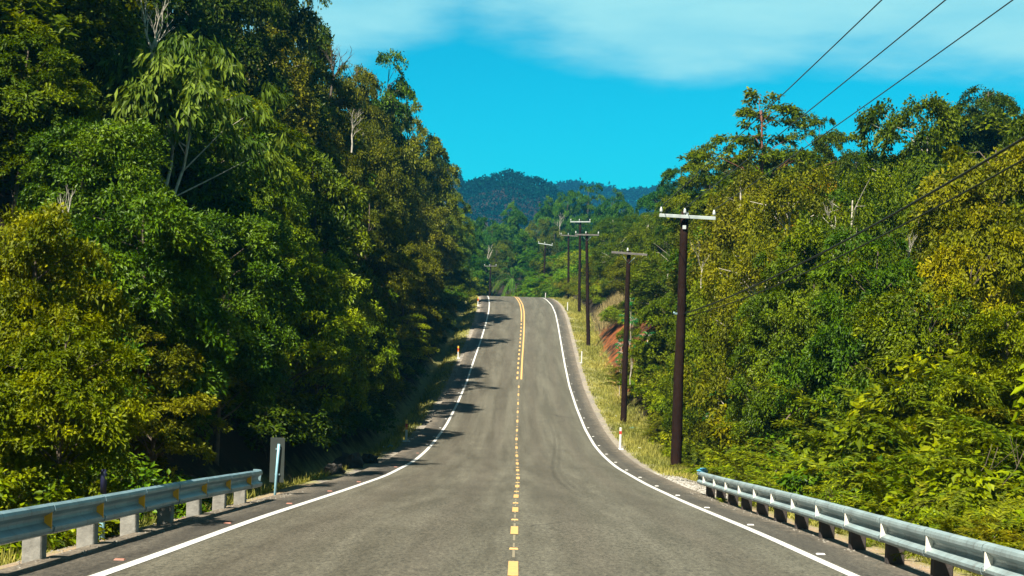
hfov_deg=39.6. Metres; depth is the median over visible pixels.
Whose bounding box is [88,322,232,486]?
layered tree
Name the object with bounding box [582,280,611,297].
leafy shrub
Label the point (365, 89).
broadleaf tree
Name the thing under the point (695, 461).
feathery shrub
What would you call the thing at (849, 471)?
leafy shrub
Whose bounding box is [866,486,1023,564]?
feathery shrub
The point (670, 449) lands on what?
leafy shrub
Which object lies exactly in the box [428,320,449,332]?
leafy shrub
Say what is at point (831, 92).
power line
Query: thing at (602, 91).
sky
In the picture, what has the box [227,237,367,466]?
layered tree
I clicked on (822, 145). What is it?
layered tree
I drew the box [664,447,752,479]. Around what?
feathery shrub
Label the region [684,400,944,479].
feathery shrub
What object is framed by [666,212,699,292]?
leaf tree
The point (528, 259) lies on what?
broadleaf tree
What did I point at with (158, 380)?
leafy shrub
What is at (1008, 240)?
broadleaf tree
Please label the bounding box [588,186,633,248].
broadleaf tree
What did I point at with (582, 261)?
broadleaf tree
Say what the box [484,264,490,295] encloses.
utility pole
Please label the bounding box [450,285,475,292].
leafy shrub
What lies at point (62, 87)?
broadleaf tree
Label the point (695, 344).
leaf tree
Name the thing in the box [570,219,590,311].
utility pole
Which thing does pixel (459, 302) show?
leafy shrub
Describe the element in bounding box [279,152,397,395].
glossy leaf tree
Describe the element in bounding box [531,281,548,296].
broadleaf tree
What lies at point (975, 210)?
broadleaf tree
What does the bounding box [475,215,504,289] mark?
broadleaf tree
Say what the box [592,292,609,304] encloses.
leafy shrub
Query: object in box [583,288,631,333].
dry grass
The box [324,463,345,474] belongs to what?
rock
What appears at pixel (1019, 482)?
leafy shrub
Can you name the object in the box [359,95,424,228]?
glossy leaf tree
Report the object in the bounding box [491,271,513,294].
palm tree
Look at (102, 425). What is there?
broadleaf tree
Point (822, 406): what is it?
feathery shrub
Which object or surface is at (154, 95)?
leaf tree
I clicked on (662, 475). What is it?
loose gravel
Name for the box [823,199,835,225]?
bare tree
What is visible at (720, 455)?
leafy shrub
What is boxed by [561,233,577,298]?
utility pole
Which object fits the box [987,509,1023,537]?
leafy shrub
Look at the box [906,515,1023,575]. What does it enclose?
feathery shrub
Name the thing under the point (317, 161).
broadleaf tree
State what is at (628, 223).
leaf tree
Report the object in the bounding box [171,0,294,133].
broadleaf tree
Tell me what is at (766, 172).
leaf tree
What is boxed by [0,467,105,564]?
leafy shrub
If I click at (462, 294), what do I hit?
leafy shrub
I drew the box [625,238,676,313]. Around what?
leaf tree
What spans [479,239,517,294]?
broadleaf tree
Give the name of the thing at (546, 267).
broadleaf tree
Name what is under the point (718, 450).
leafy shrub
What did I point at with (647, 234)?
leaf tree
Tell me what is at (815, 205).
leaf tree
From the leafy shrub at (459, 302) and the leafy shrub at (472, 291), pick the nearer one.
the leafy shrub at (459, 302)
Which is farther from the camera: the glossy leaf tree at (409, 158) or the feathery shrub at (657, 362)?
the glossy leaf tree at (409, 158)
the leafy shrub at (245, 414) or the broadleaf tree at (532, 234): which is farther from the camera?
the broadleaf tree at (532, 234)
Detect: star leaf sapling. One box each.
[614,339,629,395]
[620,298,637,345]
[629,331,655,347]
[702,391,737,440]
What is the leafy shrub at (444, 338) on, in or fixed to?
on the ground at (304, 459)
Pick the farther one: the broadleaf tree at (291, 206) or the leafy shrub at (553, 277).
the leafy shrub at (553, 277)
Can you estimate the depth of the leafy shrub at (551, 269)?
224.90 m
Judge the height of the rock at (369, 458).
0.572 m
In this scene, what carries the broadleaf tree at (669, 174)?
on the ground at (304, 459)
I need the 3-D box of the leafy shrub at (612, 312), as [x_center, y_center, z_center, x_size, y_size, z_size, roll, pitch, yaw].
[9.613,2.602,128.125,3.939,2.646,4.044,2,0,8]
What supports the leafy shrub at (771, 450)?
on the ground at (304, 459)
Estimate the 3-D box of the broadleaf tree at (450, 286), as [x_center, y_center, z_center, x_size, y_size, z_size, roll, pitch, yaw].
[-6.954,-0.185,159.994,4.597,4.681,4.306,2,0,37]
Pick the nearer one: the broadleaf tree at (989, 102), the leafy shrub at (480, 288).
the broadleaf tree at (989, 102)
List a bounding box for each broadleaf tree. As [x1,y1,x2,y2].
[0,0,156,116]
[0,0,157,190]
[0,16,103,221]
[0,199,137,485]
[0,298,158,510]
[52,89,310,215]
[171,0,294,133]
[207,132,327,226]
[207,135,323,330]
[288,49,368,179]
[291,109,380,273]
[323,61,394,195]
[332,150,377,206]
[337,301,402,392]
[367,231,444,345]
[385,100,462,243]
[404,277,461,332]
[432,243,470,290]
[443,271,467,291]
[444,190,475,269]
[460,215,484,275]
[461,248,492,295]
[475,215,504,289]
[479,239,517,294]
[500,201,527,254]
[504,227,542,290]
[516,283,537,296]
[517,250,549,277]
[521,272,548,296]
[523,218,550,258]
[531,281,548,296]
[532,225,571,276]
[533,197,558,243]
[539,262,556,275]
[547,249,575,261]
[551,190,581,253]
[558,220,593,253]
[571,260,590,271]
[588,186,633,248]
[608,201,638,253]
[629,284,696,382]
[635,181,684,218]
[653,166,713,256]
[732,212,870,431]
[854,174,992,321]
[888,138,1023,356]
[910,219,1023,375]
[917,302,1023,457]
[924,84,1020,161]
[948,109,1023,214]
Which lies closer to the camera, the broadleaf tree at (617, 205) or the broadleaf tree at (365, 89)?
the broadleaf tree at (365, 89)
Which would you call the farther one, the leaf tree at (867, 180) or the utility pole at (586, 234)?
the utility pole at (586, 234)
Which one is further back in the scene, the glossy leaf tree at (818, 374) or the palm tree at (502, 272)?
the palm tree at (502, 272)
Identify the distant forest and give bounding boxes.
[436,157,715,249]
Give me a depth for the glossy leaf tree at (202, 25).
60.14 m
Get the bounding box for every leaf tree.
[3,0,240,182]
[4,78,260,230]
[6,116,173,296]
[42,173,258,485]
[64,25,302,209]
[107,118,295,299]
[120,208,308,465]
[205,0,334,143]
[221,23,335,169]
[244,0,345,154]
[262,249,398,416]
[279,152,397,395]
[340,114,419,272]
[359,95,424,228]
[374,165,433,262]
[404,203,458,282]
[408,158,462,238]
[457,232,480,279]
[581,254,612,281]
[588,232,641,291]
[589,217,616,249]
[592,216,625,255]
[602,248,667,296]
[617,212,668,256]
[620,212,658,245]
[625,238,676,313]
[633,213,655,228]
[642,210,680,259]
[654,314,734,440]
[661,220,774,312]
[663,210,716,324]
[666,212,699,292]
[667,272,756,427]
[673,215,768,287]
[683,229,802,453]
[686,157,796,335]
[702,159,856,381]
[717,166,780,189]
[721,287,830,460]
[760,183,911,266]
[765,289,894,456]
[778,179,844,232]
[791,158,924,320]
[817,149,880,239]
[835,278,999,450]
[859,172,902,241]
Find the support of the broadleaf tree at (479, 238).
on the ground at (304, 459)
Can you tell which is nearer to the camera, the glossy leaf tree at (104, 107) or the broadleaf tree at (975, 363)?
the broadleaf tree at (975, 363)
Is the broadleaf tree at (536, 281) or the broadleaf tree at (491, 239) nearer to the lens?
the broadleaf tree at (536, 281)
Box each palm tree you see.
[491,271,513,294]
[492,266,526,296]
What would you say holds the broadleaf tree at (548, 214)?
on the ground at (304, 459)
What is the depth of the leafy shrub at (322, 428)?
54.22 m
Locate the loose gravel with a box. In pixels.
[2,317,958,575]
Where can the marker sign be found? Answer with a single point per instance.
(277, 454)
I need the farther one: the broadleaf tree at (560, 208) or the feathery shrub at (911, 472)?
the broadleaf tree at (560, 208)
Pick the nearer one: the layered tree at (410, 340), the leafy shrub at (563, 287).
the layered tree at (410, 340)
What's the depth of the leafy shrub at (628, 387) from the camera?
87.50 m
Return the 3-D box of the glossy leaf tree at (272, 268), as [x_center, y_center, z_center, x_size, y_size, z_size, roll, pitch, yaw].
[-8.149,1.450,37.092,4.040,7.247,5.649,2,0,-74]
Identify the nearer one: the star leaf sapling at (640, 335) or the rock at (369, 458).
the rock at (369, 458)
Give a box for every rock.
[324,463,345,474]
[333,452,363,468]
[361,453,378,463]
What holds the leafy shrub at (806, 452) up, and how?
on the ground at (304, 459)
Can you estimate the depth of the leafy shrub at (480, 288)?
196.63 m
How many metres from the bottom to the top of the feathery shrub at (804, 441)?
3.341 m
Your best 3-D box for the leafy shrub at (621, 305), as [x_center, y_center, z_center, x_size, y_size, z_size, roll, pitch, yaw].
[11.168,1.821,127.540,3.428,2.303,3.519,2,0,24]
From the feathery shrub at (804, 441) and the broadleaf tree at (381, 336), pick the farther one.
the broadleaf tree at (381, 336)
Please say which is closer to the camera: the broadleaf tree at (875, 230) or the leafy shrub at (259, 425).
the leafy shrub at (259, 425)
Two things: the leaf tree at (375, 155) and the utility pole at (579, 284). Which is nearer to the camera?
the leaf tree at (375, 155)
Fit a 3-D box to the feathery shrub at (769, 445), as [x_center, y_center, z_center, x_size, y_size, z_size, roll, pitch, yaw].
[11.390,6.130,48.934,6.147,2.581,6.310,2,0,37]
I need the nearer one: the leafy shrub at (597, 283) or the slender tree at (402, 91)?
the slender tree at (402, 91)
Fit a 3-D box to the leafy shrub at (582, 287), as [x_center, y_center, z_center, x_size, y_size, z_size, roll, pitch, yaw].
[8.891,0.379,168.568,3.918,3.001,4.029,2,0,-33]
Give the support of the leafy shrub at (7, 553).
on the ground at (304, 459)
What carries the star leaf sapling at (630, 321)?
on the ground at (304, 459)
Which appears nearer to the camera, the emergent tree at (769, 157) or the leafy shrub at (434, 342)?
the emergent tree at (769, 157)
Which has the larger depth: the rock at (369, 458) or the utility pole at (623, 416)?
the utility pole at (623, 416)
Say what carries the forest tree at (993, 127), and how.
on the ground at (304, 459)
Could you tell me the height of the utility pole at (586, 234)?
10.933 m
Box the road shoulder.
[0,295,929,575]
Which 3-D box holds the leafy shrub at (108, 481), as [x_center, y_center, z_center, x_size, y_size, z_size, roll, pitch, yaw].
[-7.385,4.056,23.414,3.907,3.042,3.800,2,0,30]
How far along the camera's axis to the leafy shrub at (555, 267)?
218.66 m
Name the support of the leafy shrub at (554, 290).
on the ground at (304, 459)
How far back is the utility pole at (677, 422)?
53.85 m
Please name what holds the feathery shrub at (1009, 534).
on the ground at (304, 459)
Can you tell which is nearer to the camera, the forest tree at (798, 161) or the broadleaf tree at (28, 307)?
the broadleaf tree at (28, 307)
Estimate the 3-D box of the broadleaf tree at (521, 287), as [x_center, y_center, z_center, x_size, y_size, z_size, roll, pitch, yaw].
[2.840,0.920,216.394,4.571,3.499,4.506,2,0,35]
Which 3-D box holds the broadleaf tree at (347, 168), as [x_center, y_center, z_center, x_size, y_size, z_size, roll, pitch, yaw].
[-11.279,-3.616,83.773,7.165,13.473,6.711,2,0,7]
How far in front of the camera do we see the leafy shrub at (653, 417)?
76.84 m
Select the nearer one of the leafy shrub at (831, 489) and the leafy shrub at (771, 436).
the leafy shrub at (831, 489)
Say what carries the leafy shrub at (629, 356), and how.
on the ground at (304, 459)
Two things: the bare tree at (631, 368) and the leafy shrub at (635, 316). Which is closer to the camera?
the bare tree at (631, 368)
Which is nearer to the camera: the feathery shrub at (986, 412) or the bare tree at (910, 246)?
the feathery shrub at (986, 412)
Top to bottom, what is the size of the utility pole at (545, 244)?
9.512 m
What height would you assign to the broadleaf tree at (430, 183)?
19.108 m
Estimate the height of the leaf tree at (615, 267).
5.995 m
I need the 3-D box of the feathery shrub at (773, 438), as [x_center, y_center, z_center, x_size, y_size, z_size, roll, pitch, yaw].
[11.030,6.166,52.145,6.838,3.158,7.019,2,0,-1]
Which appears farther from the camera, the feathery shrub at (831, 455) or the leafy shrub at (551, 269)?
the leafy shrub at (551, 269)
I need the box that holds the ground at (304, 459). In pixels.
[0,161,975,575]
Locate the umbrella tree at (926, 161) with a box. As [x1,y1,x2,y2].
[844,91,970,237]
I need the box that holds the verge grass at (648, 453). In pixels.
[0,295,981,575]
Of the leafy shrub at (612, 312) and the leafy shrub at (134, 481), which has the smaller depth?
the leafy shrub at (134, 481)
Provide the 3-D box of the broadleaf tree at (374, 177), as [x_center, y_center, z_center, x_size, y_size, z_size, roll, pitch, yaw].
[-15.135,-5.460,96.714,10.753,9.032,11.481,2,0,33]
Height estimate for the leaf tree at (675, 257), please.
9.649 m
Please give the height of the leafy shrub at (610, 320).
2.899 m
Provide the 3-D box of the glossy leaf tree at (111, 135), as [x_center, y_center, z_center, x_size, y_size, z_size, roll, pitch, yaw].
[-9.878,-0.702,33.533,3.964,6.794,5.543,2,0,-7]
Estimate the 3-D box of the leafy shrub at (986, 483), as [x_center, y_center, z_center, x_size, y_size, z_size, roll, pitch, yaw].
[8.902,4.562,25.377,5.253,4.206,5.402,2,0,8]
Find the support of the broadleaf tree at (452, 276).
on the ground at (304, 459)
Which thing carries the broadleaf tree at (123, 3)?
on the ground at (304, 459)
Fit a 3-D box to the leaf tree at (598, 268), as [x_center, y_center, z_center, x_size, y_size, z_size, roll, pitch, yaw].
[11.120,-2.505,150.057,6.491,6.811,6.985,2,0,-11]
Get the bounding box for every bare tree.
[59,185,75,228]
[136,0,173,69]
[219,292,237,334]
[322,44,351,97]
[346,107,363,152]
[629,355,634,383]
[690,237,710,287]
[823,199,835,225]
[907,233,916,257]
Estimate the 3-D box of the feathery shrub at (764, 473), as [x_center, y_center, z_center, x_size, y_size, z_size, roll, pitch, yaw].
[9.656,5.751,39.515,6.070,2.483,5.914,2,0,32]
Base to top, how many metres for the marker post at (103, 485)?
1.180 m
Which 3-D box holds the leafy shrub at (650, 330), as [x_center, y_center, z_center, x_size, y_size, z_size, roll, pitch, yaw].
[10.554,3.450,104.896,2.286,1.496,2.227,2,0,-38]
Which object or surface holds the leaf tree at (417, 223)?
on the ground at (304, 459)
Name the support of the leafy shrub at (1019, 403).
on the ground at (304, 459)
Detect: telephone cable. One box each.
[684,137,1023,313]
[685,159,1023,316]
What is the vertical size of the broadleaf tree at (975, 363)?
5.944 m
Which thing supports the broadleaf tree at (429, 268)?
on the ground at (304, 459)
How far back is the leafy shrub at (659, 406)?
75.62 m
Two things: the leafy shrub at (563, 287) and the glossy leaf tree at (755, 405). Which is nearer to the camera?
the glossy leaf tree at (755, 405)
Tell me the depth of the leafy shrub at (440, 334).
117.19 m
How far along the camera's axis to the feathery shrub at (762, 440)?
47.65 m
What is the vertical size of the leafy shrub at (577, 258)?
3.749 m
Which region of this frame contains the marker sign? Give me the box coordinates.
[269,437,284,494]
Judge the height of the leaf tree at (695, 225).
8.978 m
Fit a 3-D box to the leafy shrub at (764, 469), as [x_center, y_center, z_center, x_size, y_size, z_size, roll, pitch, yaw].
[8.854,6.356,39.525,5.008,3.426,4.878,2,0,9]
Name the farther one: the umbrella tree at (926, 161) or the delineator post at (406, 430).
the umbrella tree at (926, 161)
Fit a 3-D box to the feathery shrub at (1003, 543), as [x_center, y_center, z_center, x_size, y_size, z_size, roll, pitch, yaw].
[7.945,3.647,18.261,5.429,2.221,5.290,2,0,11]
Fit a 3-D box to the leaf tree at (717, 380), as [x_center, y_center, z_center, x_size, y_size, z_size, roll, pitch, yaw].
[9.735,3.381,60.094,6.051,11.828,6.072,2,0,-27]
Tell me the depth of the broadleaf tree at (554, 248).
269.76 m
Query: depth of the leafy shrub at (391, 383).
76.74 m
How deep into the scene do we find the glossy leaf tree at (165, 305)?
29.15 m
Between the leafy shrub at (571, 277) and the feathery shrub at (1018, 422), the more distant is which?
the leafy shrub at (571, 277)
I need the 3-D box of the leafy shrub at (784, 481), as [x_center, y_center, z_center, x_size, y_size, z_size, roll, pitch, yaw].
[8.382,5.225,30.765,6.280,4.411,6.447,2,0,-31]
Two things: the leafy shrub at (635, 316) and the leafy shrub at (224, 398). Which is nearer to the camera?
the leafy shrub at (224, 398)
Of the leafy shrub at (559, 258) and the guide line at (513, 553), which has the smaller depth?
the guide line at (513, 553)
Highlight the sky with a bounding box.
[172,0,1023,200]
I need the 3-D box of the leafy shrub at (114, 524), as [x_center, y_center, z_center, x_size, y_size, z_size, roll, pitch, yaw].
[-6.502,3.452,18.411,3.319,2.584,3.228,2,0,-11]
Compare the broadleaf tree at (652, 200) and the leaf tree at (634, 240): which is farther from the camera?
the broadleaf tree at (652, 200)
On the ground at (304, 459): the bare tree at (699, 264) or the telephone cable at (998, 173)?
the bare tree at (699, 264)
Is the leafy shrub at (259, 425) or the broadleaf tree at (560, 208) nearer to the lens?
the leafy shrub at (259, 425)
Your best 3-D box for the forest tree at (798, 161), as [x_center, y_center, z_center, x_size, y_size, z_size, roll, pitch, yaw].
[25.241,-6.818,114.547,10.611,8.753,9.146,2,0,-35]
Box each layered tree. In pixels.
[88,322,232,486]
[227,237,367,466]
[324,183,421,341]
[378,313,438,375]
[565,183,605,248]
[660,140,758,270]
[780,110,849,212]
[795,225,932,386]
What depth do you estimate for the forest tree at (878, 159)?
91.97 m
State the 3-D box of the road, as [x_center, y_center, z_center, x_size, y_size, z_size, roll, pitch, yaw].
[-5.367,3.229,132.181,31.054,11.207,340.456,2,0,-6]
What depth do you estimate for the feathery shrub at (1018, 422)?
30.04 m
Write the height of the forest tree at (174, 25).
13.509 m
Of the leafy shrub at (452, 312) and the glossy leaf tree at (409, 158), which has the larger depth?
the leafy shrub at (452, 312)
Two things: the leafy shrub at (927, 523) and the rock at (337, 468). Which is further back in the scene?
the rock at (337, 468)
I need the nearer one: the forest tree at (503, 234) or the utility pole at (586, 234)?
the utility pole at (586, 234)
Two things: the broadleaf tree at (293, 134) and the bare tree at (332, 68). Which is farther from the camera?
the bare tree at (332, 68)
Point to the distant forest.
(527, 187)
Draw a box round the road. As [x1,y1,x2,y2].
[86,296,861,575]
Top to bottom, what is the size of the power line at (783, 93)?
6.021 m
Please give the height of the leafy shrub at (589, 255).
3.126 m
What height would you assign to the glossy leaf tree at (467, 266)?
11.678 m
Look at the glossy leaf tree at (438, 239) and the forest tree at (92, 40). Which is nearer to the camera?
the forest tree at (92, 40)
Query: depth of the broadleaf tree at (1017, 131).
65.18 m
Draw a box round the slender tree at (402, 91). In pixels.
[370,48,417,150]
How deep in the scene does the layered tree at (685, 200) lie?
99.70 m
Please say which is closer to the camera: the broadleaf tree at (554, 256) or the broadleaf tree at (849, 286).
the broadleaf tree at (849, 286)
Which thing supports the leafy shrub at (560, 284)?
on the ground at (304, 459)
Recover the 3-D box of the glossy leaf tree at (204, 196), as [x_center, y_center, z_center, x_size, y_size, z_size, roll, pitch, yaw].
[-10.044,-1.110,44.915,6.554,9.125,6.490,2,0,-17]
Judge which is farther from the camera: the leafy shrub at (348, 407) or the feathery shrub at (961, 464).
the leafy shrub at (348, 407)
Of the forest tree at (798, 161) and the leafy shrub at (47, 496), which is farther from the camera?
the forest tree at (798, 161)
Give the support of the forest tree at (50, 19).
on the ground at (304, 459)
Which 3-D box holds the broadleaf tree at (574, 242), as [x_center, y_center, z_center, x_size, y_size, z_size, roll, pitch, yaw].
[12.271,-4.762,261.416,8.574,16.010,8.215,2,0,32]
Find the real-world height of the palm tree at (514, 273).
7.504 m
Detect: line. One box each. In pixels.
[90,296,858,575]
[508,296,524,575]
[512,388,518,556]
[661,0,881,206]
[685,0,945,207]
[714,0,1012,209]
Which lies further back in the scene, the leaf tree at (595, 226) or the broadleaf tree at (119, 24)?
the leaf tree at (595, 226)
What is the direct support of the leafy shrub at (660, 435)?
on the ground at (304, 459)
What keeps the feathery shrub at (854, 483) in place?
on the ground at (304, 459)
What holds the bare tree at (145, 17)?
on the ground at (304, 459)
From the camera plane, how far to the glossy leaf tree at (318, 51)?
97.89 m
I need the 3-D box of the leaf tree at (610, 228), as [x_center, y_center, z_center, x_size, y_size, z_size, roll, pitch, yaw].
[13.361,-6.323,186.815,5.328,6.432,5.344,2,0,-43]
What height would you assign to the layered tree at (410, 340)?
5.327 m
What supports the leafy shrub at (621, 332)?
on the ground at (304, 459)
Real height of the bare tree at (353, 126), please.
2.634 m
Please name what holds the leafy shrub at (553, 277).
on the ground at (304, 459)
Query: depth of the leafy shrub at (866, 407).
32.38 m
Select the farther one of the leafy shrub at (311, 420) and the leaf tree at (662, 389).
the leaf tree at (662, 389)
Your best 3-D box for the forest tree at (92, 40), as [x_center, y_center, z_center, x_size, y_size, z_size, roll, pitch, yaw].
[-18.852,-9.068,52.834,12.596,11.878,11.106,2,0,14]
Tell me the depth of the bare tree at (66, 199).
29.62 m
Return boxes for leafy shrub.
[0,463,116,551]
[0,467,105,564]
[0,547,15,559]
[5,452,139,546]
[12,447,156,521]
[26,445,211,530]
[55,472,143,486]
[100,453,159,489]
[106,338,212,390]
[151,471,227,512]
[184,348,251,408]
[205,374,278,430]
[211,385,273,417]
[224,390,352,457]
[232,372,317,417]
[261,408,320,437]
[286,411,349,446]
[302,412,343,444]
[312,402,362,438]
[319,390,355,416]
[354,365,407,400]
[400,345,432,374]
[400,358,428,380]
[414,329,441,348]
[415,325,445,344]
[422,330,447,345]
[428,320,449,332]
[431,308,454,322]
[443,296,473,311]
[445,287,467,301]
[446,284,477,300]
[448,309,456,316]
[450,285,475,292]
[463,278,475,287]
[468,277,489,295]
[528,256,555,275]
[534,281,565,297]
[545,261,561,271]
[550,263,583,280]
[551,250,583,267]
[551,265,572,283]
[553,264,567,271]
[554,250,577,267]
[556,277,576,291]
[560,272,582,281]
[561,277,581,292]
[566,250,602,263]
[566,286,576,296]
[570,277,589,290]
[571,279,591,294]
[581,290,597,300]
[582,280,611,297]
[583,249,607,259]
[585,278,609,295]
[589,281,616,293]
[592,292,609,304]
[599,302,632,326]
[599,304,623,323]
[615,323,641,339]
[615,364,646,399]
[617,309,638,324]
[618,300,634,310]
[628,345,634,364]
[632,369,665,397]
[634,372,671,413]
[636,356,667,392]
[642,374,669,391]
[643,327,656,334]
[646,409,668,425]
[647,416,714,450]
[649,393,730,417]
[652,375,672,389]
[660,441,698,455]
[662,424,738,448]
[663,431,735,464]
[700,393,779,464]
[702,444,736,465]
[703,432,755,476]
[726,432,785,476]
[748,429,792,476]
[757,433,788,455]
[759,462,786,474]
[764,441,840,488]
[767,423,929,510]
[788,483,862,520]
[791,456,877,483]
[817,344,1023,484]
[859,421,1023,523]
[893,507,963,533]
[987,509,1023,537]
[991,465,1023,520]
[1011,364,1023,421]
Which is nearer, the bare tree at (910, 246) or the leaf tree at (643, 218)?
the bare tree at (910, 246)
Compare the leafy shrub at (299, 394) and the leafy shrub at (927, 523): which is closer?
the leafy shrub at (927, 523)
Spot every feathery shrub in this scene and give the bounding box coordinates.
[599,353,645,388]
[606,359,664,391]
[626,414,684,443]
[629,352,673,364]
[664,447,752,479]
[674,445,790,497]
[682,440,720,471]
[682,445,784,493]
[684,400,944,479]
[693,353,1023,494]
[712,419,798,468]
[714,453,925,516]
[726,363,923,475]
[738,470,771,475]
[739,443,926,505]
[741,418,784,451]
[746,398,1023,511]
[747,379,824,451]
[752,438,785,467]
[757,415,846,472]
[775,395,872,460]
[789,402,821,449]
[801,378,960,494]
[809,486,1023,535]
[820,397,1023,514]
[832,450,1022,503]
[841,471,979,518]
[850,484,1023,525]
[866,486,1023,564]
[866,503,1011,552]
[891,519,1023,560]
[903,408,1023,446]
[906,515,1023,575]
[919,437,1023,487]
[952,343,1023,461]
[978,528,1023,550]
[986,517,1023,546]
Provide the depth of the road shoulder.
22.79 m
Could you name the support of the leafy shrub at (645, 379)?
on the ground at (304, 459)
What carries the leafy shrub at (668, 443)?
on the ground at (304, 459)
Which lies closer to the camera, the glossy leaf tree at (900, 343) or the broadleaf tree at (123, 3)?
the glossy leaf tree at (900, 343)
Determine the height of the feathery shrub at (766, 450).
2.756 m
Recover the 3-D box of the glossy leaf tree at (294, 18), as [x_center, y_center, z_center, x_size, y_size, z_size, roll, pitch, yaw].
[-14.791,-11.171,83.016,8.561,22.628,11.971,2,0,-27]
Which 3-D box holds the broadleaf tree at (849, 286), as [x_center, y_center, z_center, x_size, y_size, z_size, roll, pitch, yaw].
[10.555,2.729,52.011,5.591,11.110,5.357,2,0,-36]
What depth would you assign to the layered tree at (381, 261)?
79.54 m
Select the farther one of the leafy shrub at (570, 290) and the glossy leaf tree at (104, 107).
the leafy shrub at (570, 290)
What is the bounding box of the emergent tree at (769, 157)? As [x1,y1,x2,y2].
[676,86,862,227]
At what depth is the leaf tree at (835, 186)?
78.13 m
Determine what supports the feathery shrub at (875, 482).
on the ground at (304, 459)
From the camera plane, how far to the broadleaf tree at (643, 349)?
83.25 m
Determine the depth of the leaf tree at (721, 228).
72.82 m
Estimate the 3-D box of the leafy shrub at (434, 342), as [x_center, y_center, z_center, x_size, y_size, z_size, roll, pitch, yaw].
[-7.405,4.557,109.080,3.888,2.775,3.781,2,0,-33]
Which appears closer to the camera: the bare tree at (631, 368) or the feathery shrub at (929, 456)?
the feathery shrub at (929, 456)
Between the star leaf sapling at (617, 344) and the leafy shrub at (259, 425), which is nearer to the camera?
the leafy shrub at (259, 425)
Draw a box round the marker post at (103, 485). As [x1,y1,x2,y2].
[99,469,106,538]
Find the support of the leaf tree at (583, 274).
on the ground at (304, 459)
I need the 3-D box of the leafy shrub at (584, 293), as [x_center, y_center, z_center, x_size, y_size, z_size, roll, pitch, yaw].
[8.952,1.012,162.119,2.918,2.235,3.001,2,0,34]
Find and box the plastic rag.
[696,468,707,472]
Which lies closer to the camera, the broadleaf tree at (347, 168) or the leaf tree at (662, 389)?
the leaf tree at (662, 389)
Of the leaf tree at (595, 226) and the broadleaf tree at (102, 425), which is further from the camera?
the leaf tree at (595, 226)
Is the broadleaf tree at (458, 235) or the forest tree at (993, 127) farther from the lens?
the broadleaf tree at (458, 235)
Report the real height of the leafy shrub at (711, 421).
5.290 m
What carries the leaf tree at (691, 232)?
on the ground at (304, 459)
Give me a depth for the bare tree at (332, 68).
95.95 m
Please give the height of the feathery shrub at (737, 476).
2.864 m
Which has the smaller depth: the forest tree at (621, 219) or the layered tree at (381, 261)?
the layered tree at (381, 261)
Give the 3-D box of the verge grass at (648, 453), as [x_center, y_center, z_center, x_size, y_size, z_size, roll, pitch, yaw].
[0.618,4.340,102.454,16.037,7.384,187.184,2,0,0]
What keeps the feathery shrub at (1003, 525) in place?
on the ground at (304, 459)
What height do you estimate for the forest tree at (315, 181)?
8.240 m
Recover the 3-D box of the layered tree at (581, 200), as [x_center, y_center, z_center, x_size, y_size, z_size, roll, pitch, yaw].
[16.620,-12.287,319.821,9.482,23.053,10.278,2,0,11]
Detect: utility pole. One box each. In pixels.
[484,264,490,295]
[538,241,552,278]
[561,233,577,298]
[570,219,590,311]
[575,231,598,345]
[611,248,646,422]
[659,207,715,469]
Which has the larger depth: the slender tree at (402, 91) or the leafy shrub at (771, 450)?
the slender tree at (402, 91)
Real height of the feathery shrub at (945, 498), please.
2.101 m
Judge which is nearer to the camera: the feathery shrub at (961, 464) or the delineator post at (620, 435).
the feathery shrub at (961, 464)
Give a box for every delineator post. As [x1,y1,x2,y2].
[402,420,409,441]
[618,427,623,449]
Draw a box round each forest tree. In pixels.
[0,0,88,118]
[0,0,177,133]
[0,0,208,182]
[260,137,330,195]
[471,230,512,254]
[594,214,636,247]
[700,262,760,371]
[780,150,831,176]
[782,149,888,218]
[954,111,1021,207]
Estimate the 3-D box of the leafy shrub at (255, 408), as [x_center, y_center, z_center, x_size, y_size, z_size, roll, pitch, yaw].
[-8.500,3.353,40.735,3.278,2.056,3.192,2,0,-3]
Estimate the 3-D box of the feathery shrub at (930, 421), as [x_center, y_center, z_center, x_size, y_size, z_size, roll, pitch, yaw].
[12.460,4.235,34.161,11.171,3.967,11.840,2,0,24]
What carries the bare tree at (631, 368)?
on the ground at (304, 459)
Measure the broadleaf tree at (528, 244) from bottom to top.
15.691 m
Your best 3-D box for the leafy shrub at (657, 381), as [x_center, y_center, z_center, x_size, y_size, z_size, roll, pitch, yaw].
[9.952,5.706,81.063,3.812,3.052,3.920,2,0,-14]
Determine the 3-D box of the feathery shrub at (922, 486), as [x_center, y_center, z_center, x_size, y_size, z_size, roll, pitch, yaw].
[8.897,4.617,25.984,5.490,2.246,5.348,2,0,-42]
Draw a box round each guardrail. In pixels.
[0,469,262,563]
[697,472,1023,575]
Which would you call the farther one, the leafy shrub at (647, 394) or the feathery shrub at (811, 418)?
the leafy shrub at (647, 394)
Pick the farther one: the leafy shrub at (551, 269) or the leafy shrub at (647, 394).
the leafy shrub at (551, 269)
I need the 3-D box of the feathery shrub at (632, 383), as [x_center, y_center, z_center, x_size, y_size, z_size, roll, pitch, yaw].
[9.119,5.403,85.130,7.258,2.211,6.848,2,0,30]
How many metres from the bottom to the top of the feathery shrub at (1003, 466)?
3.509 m
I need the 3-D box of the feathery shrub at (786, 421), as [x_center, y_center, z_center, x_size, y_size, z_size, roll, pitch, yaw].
[12.425,4.371,41.081,10.064,4.528,9.805,2,0,-22]

